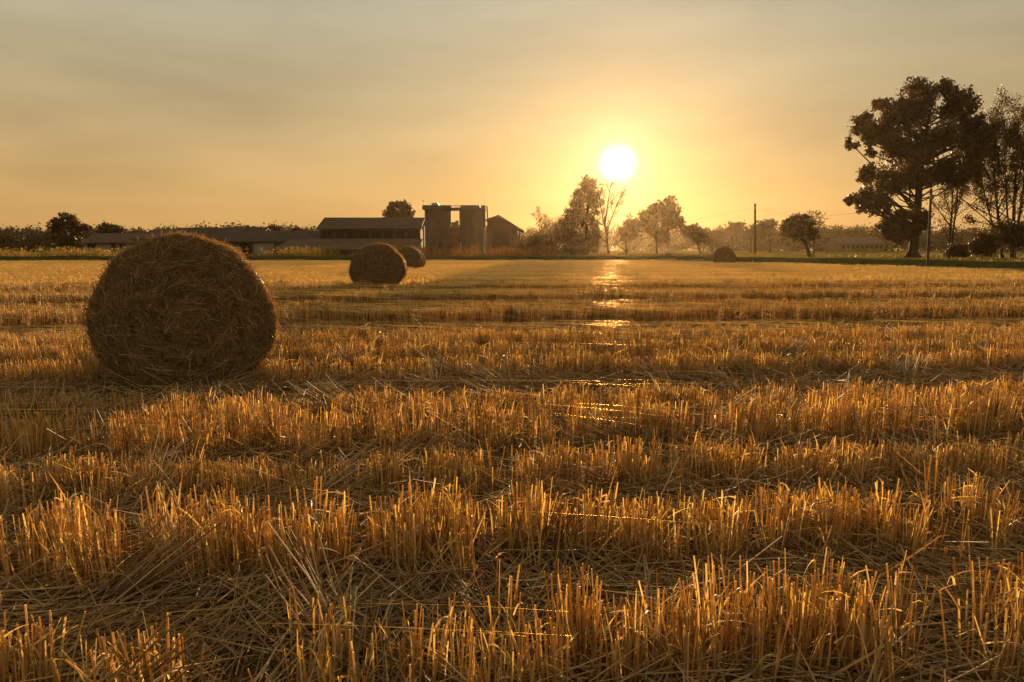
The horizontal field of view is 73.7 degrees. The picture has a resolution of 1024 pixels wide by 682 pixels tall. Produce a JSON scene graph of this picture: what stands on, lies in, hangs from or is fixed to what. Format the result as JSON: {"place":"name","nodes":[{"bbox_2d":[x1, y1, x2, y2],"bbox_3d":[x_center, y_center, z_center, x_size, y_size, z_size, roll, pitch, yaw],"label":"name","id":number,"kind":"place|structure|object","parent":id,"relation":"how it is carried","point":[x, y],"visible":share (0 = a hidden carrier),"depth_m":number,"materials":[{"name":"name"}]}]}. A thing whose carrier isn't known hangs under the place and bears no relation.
{"place":"outdoors","nodes":[
{"label":"outdoors","id":0,"kind":"place"},
{"bbox_2d":[0,270,1023,681],"bbox_3d":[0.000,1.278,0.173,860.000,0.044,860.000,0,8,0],"label":"field ground","id":1,"kind":"structure","parent":0,"point":[250,652],"depth_m":2.70,"materials":[{"name":"soil"}]},
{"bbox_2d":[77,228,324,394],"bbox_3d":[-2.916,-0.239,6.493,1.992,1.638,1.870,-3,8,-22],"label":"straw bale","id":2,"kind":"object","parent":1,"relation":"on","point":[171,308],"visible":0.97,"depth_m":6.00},
{"bbox_2d":[348,242,407,290],"bbox_3d":[-4.197,-2.317,21.484,1.856,1.620,1.445,-1,8,-7],"label":"straw bale","id":3,"kind":"object","parent":1,"relation":"on","point":[382,264],"visible":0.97,"depth_m":20.84},
{"bbox_2d":[398,246,425,269],"bbox_3d":[-5.993,-4.834,40.324,1.679,1.562,1.431,1,8,6],"label":"straw bale","id":4,"kind":"object","parent":1,"relation":"on","point":[415,257],"visible":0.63,"depth_m":39.67},
{"bbox_2d":[0,260,1023,681],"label":"straw stubble","id":5,"kind":"object","parent":1,"relation":"on","point":[38,438],"visible":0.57,"depth_m":3.59,"materials":[{"name":"yellow plant"}]},
{"bbox_2d":[0,261,1023,681],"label":"loose straw","id":6,"kind":"object","parent":1,"relation":"on","point":[118,603],"visible":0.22,"depth_m":2.77,"materials":[{"name":"yellow plant"}]},
{"bbox_2d":[0,259,1023,635],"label":"spider silk","id":7,"kind":"object","parent":1,"relation":"on","point":[506,275],"visible":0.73,"depth_m":21.00,"materials":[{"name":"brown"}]},
{"bbox_2d":[0,284,1023,671],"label":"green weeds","id":8,"kind":"object","parent":1,"relation":"on","point":[562,384],"visible":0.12,"depth_m":6.24,"materials":[{"name":"green plant"}]},
{"bbox_2d":[713,247,735,262],"bbox_3d":[15.899,-6.318,51.175,1.553,1.617,1.355,0,8,0],"label":"straw bale","id":9,"kind":"object","parent":1,"relation":"on","point":[724,254],"visible":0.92,"depth_m":50.59},
{"bbox_2d":[0,256,1023,271],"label":"grass bank","id":10,"kind":"structure","parent":0,"point":[1002,265],"depth_m":59.71,"materials":[{"name":"green plant"}]},
{"bbox_2d":[0,245,422,256],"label":"tall weeds","id":11,"kind":"object","parent":10,"relation":"on","point":[287,252],"visible":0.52,"depth_m":65.33,"materials":[{"name":"plant"}]},
{"bbox_2d":[542,252,771,256],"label":"field edge weeds","id":12,"kind":"object","parent":10,"relation":"on","point":[656,254],"visible":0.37,"depth_m":64.24,"materials":[{"name":"plant"}]},
{"bbox_2d":[926,189,933,266],"bbox_3d":[22.927,-6.031,37.498,0.310,4.539,0.215,0,8,0],"label":"utility pole","id":13,"kind":"object","parent":10,"relation":"on","point":[929,230],"visible":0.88,"depth_m":37.47,"materials":[{"name":"brown wood"}]},
{"bbox_2d":[0,0,1023,249],"label":"sky","id":14,"kind":"structure","parent":0,"point":[146,114],"materials":[{"name":"orange"}]},
{"bbox_2d":[1,250,1023,261],"bbox_3d":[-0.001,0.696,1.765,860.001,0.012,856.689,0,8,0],"label":"meadow ground","id":15,"kind":"structure","parent":0,"point":[901,252],"depth_m":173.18,"materials":[{"name":"green plant"}]},
{"bbox_2d":[45,212,92,253],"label":"round tree","id":16,"kind":"object","parent":15,"relation":"on","point":[70,230],"visible":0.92,"depth_m":117.22,"materials":[{"name":"green plant"}]},
{"bbox_2d":[94,220,124,232],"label":"round tree","id":17,"kind":"object","parent":15,"relation":"on","point":[104,227],"visible":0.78,"depth_m":137.64,"materials":[{"name":"green plant"}]},
{"bbox_2d":[80,233,142,254],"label":"cottage","id":18,"kind":"structure","parent":15,"relation":"on","point":[108,241],"depth_m":111.05,"materials":[{"name":"paint"}]},
{"bbox_2d":[87,244,95,247],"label":"window","id":19,"kind":"structure","parent":18,"relation":"in","point":[88,245],"depth_m":110.91,"materials":[{"name":"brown wood"}]},
{"bbox_2d":[111,244,115,253],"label":"door","id":20,"kind":"structure","parent":18,"relation":"in","point":[113,246],"depth_m":110.93,"materials":[{"name":"brown wood"}]},
{"bbox_2d":[131,229,175,241],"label":"hipped shed","id":21,"kind":"structure","parent":15,"relation":"on","point":[154,232],"depth_m":113.53,"materials":[{"name":"paint"}]},
{"bbox_2d":[172,228,270,245],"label":"byre","id":22,"kind":"structure","parent":15,"relation":"on","point":[221,234],"depth_m":113.48,"materials":[{"name":"paint"}]},
{"bbox_2d":[225,231,319,254],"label":"stable","id":23,"kind":"structure","parent":15,"relation":"on","point":[254,242],"depth_m":107.45,"materials":[{"name":"paint"}]},
{"bbox_2d":[240,243,251,254],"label":"door","id":24,"kind":"structure","parent":23,"relation":"in","point":[243,245],"depth_m":106.97,"materials":[{"name":"brown wood"}]},
{"bbox_2d":[264,225,281,230],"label":"round tree","id":25,"kind":"object","parent":15,"relation":"on","point":[274,228],"visible":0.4,"depth_m":147.69,"materials":[{"name":"green plant"}]},
{"bbox_2d":[292,226,307,230],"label":"round tree","id":26,"kind":"object","parent":15,"relation":"on","point":[298,229],"visible":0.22,"depth_m":147.44,"materials":[{"name":"green plant"}]},
{"bbox_2d":[274,239,422,254],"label":"lean to","id":27,"kind":"object","parent":15,"relation":"on","point":[342,245],"visible":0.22,"depth_m":100.54,"materials":[{"name":"tile"}]},
{"bbox_2d":[316,217,424,246],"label":"barn","id":28,"kind":"structure","parent":15,"relation":"on","point":[370,227],"depth_m":104.84,"materials":[{"name":"grey brick"}]},
{"bbox_2d":[323,230,331,237],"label":"bay window","id":29,"kind":"structure","parent":28,"relation":"in","point":[326,233],"depth_m":104.72,"materials":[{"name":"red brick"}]},
{"bbox_2d":[335,230,343,237],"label":"bay window","id":30,"kind":"structure","parent":28,"relation":"in","point":[338,233],"depth_m":104.72,"materials":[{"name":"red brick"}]},
{"bbox_2d":[347,230,355,237],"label":"bay window","id":31,"kind":"structure","parent":28,"relation":"in","point":[350,233],"depth_m":104.72,"materials":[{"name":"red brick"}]},
{"bbox_2d":[359,230,367,237],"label":"bay window","id":32,"kind":"structure","parent":28,"relation":"in","point":[362,233],"depth_m":104.72,"materials":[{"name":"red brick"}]},
{"bbox_2d":[371,230,379,237],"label":"bay window","id":33,"kind":"structure","parent":28,"relation":"in","point":[374,233],"depth_m":104.72,"materials":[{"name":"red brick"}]},
{"bbox_2d":[383,230,391,237],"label":"bay window","id":34,"kind":"structure","parent":28,"relation":"in","point":[386,233],"depth_m":104.72,"materials":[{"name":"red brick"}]},
{"bbox_2d":[395,230,403,237],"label":"bay window","id":35,"kind":"structure","parent":28,"relation":"in","point":[398,233],"depth_m":104.72,"materials":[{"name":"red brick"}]},
{"bbox_2d":[407,230,415,237],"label":"bay window","id":36,"kind":"structure","parent":28,"relation":"in","point":[410,233],"depth_m":104.72,"materials":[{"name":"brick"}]},
{"bbox_2d":[382,199,415,216],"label":"round tree","id":37,"kind":"object","parent":15,"relation":"on","point":[404,207],"visible":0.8,"depth_m":131.92,"materials":[{"name":"green plant"}]},
{"bbox_2d":[423,226,424,248],"bbox_3d":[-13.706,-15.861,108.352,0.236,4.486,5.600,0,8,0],"label":"link shed","id":38,"kind":"structure","parent":15,"relation":"on","point":[423,237],"depth_m":106.01,"materials":[{"name":"paint"}]},
{"bbox_2d":[422,200,487,254],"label":"silo block","id":39,"kind":"structure","parent":15,"relation":"on","point":[440,231],"depth_m":100.30,"materials":[{"name":"concrete"}]},
{"bbox_2d":[451,220,459,226],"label":"round tree","id":40,"kind":"object","parent":15,"relation":"on","point":[455,223],"visible":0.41,"depth_m":147.41,"materials":[{"name":"green plant"}]},
{"bbox_2d":[392,243,555,256],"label":"rusty weeds","id":41,"kind":"object","parent":15,"relation":"on","point":[507,251],"visible":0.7,"depth_m":66.73,"materials":[{"name":"brown plant"}]},
{"bbox_2d":[486,215,523,254],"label":"gabled house","id":42,"kind":"structure","parent":15,"relation":"on","point":[501,230],"depth_m":101.73,"materials":[{"name":"red brick"}]},
{"bbox_2d":[492,231,510,254],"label":"barn door","id":43,"kind":"structure","parent":42,"relation":"in","point":[499,238],"depth_m":101.85,"materials":[{"name":"brown wood"}]},
{"bbox_2d":[0,219,1023,250],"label":"woods","id":44,"kind":"object","parent":15,"relation":"on","point":[30,239],"visible":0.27,"depth_m":245.55,"materials":[{"name":"green plant"}]},
{"bbox_2d":[516,235,536,252],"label":"bush","id":45,"kind":"object","parent":15,"relation":"on","point":[528,243],"visible":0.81,"depth_m":96.26,"materials":[{"name":"green plant"}]},
{"bbox_2d":[523,229,547,252],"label":"bush","id":46,"kind":"object","parent":15,"relation":"on","point":[537,237],"visible":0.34,"depth_m":100.92,"materials":[{"name":"green plant"}]},
{"bbox_2d":[530,206,562,241],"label":"bare tree","id":47,"kind":"object","parent":15,"relation":"on","point":[545,227],"visible":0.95,"depth_m":102.82,"materials":[{"name":"brown plant"}]},
{"bbox_2d":[536,235,559,253],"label":"bush","id":48,"kind":"object","parent":15,"relation":"on","point":[545,242],"visible":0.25,"depth_m":97.64,"materials":[{"name":"green plant"}]},
{"bbox_2d":[557,243,582,254],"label":"bush","id":49,"kind":"object","parent":15,"relation":"on","point":[574,249],"visible":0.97,"depth_m":95.38,"materials":[{"name":"green plant"}]},
{"bbox_2d":[548,174,604,254],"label":"evergreen tree","id":50,"kind":"object","parent":15,"relation":"on","point":[588,240],"visible":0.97,"depth_m":102.75,"materials":[{"name":"green plant"}]},
{"bbox_2d":[590,175,625,254],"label":"bare tree","id":51,"kind":"object","parent":15,"relation":"on","point":[606,228],"visible":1,"depth_m":98.18,"materials":[{"name":"brown plant"}]},
{"bbox_2d":[616,212,641,254],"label":"broadleaf tree","id":52,"kind":"object","parent":15,"relation":"on","point":[628,229],"visible":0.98,"depth_m":110.24,"materials":[{"name":"green plant"}]},
{"bbox_2d":[635,194,685,254],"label":"broadleaf tree","id":53,"kind":"object","parent":15,"relation":"on","point":[651,216],"visible":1,"depth_m":105.40,"materials":[{"name":"green plant"}]},
{"bbox_2d":[680,222,709,254],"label":"broadleaf tree","id":54,"kind":"object","parent":15,"relation":"on","point":[693,233],"visible":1,"depth_m":108.09,"materials":[{"name":"green plant"}]},
{"bbox_2d":[706,229,725,252],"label":"round tree","id":55,"kind":"object","parent":15,"relation":"on","point":[717,235],"visible":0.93,"depth_m":167.64,"materials":[{"name":"green plant"}]},
{"bbox_2d":[721,220,746,249],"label":"round tree","id":56,"kind":"object","parent":15,"relation":"on","point":[732,230],"visible":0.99,"depth_m":167.15,"materials":[{"name":"green plant"}]},
{"bbox_2d":[742,223,761,252],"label":"round tree","id":57,"kind":"object","parent":15,"relation":"on","point":[748,234],"visible":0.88,"depth_m":167.69,"materials":[{"name":"green plant"}]},
{"bbox_2d":[754,204,755,255],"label":"utility pole","id":58,"kind":"object","parent":15,"relation":"on","point":[754,229],"visible":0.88,"depth_m":72.96,"materials":[{"name":"brown wood"}]},
{"bbox_2d":[756,218,777,252],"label":"round tree","id":59,"kind":"object","parent":15,"relation":"on","point":[767,226],"visible":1,"depth_m":167.01,"materials":[{"name":"green plant"}]},
{"bbox_2d":[775,211,821,256],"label":"round tree","id":60,"kind":"object","parent":15,"relation":"on","point":[791,223],"visible":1,"depth_m":73.54,"materials":[{"name":"green plant"}]},
{"bbox_2d":[800,210,827,256],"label":"bare tree","id":61,"kind":"object","parent":15,"relation":"on","point":[819,222],"visible":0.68,"depth_m":77.19,"materials":[{"name":"brown plant"}]},
{"bbox_2d":[821,237,886,251],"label":"shed","id":62,"kind":"structure","parent":15,"relation":"on","point":[853,244],"depth_m":213.38,"materials":[{"name":"paint"}]},
{"bbox_2d":[843,76,997,258],"bbox_3d":[38.861,-16.518,65.719,12.730,17.383,10.164,0,8,0],"label":"oak tree","id":63,"kind":"object","parent":15,"relation":"on","point":[919,151],"visible":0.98,"depth_m":64.04,"materials":[{"name":"green plant"}]},
{"bbox_2d":[942,241,971,258],"bbox_3d":[41.950,-8.582,64.404,2.548,1.826,2.179,0,8,0],"label":"shrub","id":64,"kind":"object","parent":15,"relation":"on","point":[958,250],"visible":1,"depth_m":63.88,"materials":[{"name":"green plant"}]},
{"bbox_2d":[926,150,999,258],"bbox_3d":[42.707,-13.458,64.722,5.747,11.303,5.584,6,10,39],"label":"bare tree","id":65,"kind":"object","parent":15,"relation":"on","point":[956,203],"visible":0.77,"depth_m":64.46,"materials":[{"name":"brown plant"}]},
{"bbox_2d":[933,103,1023,256],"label":"bare tree","id":66,"kind":"object","parent":15,"relation":"on","point":[990,183],"visible":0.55,"depth_m":66.10,"materials":[{"name":"brown plant"}]},
{"bbox_2d":[967,230,1004,257],"bbox_3d":[45.059,-9.219,65.505,3.903,2.796,3.441,0,8,0],"label":"shrub","id":67,"kind":"object","parent":15,"relation":"on","point":[981,244],"visible":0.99,"depth_m":64.65,"materials":[{"name":"green plant"}]},
{"bbox_2d":[961,85,1023,256],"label":"bare tree","id":68,"kind":"object","parent":15,"relation":"on","point":[1013,138],"visible":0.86,"depth_m":64.80,"materials":[{"name":"brown plant"}]},
{"bbox_2d":[982,213,1023,256],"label":"shrub","id":69,"kind":"object","parent":15,"relation":"on","point":[1013,237],"visible":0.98,"depth_m":63.80,"materials":[{"name":"green plant"}]}
]}

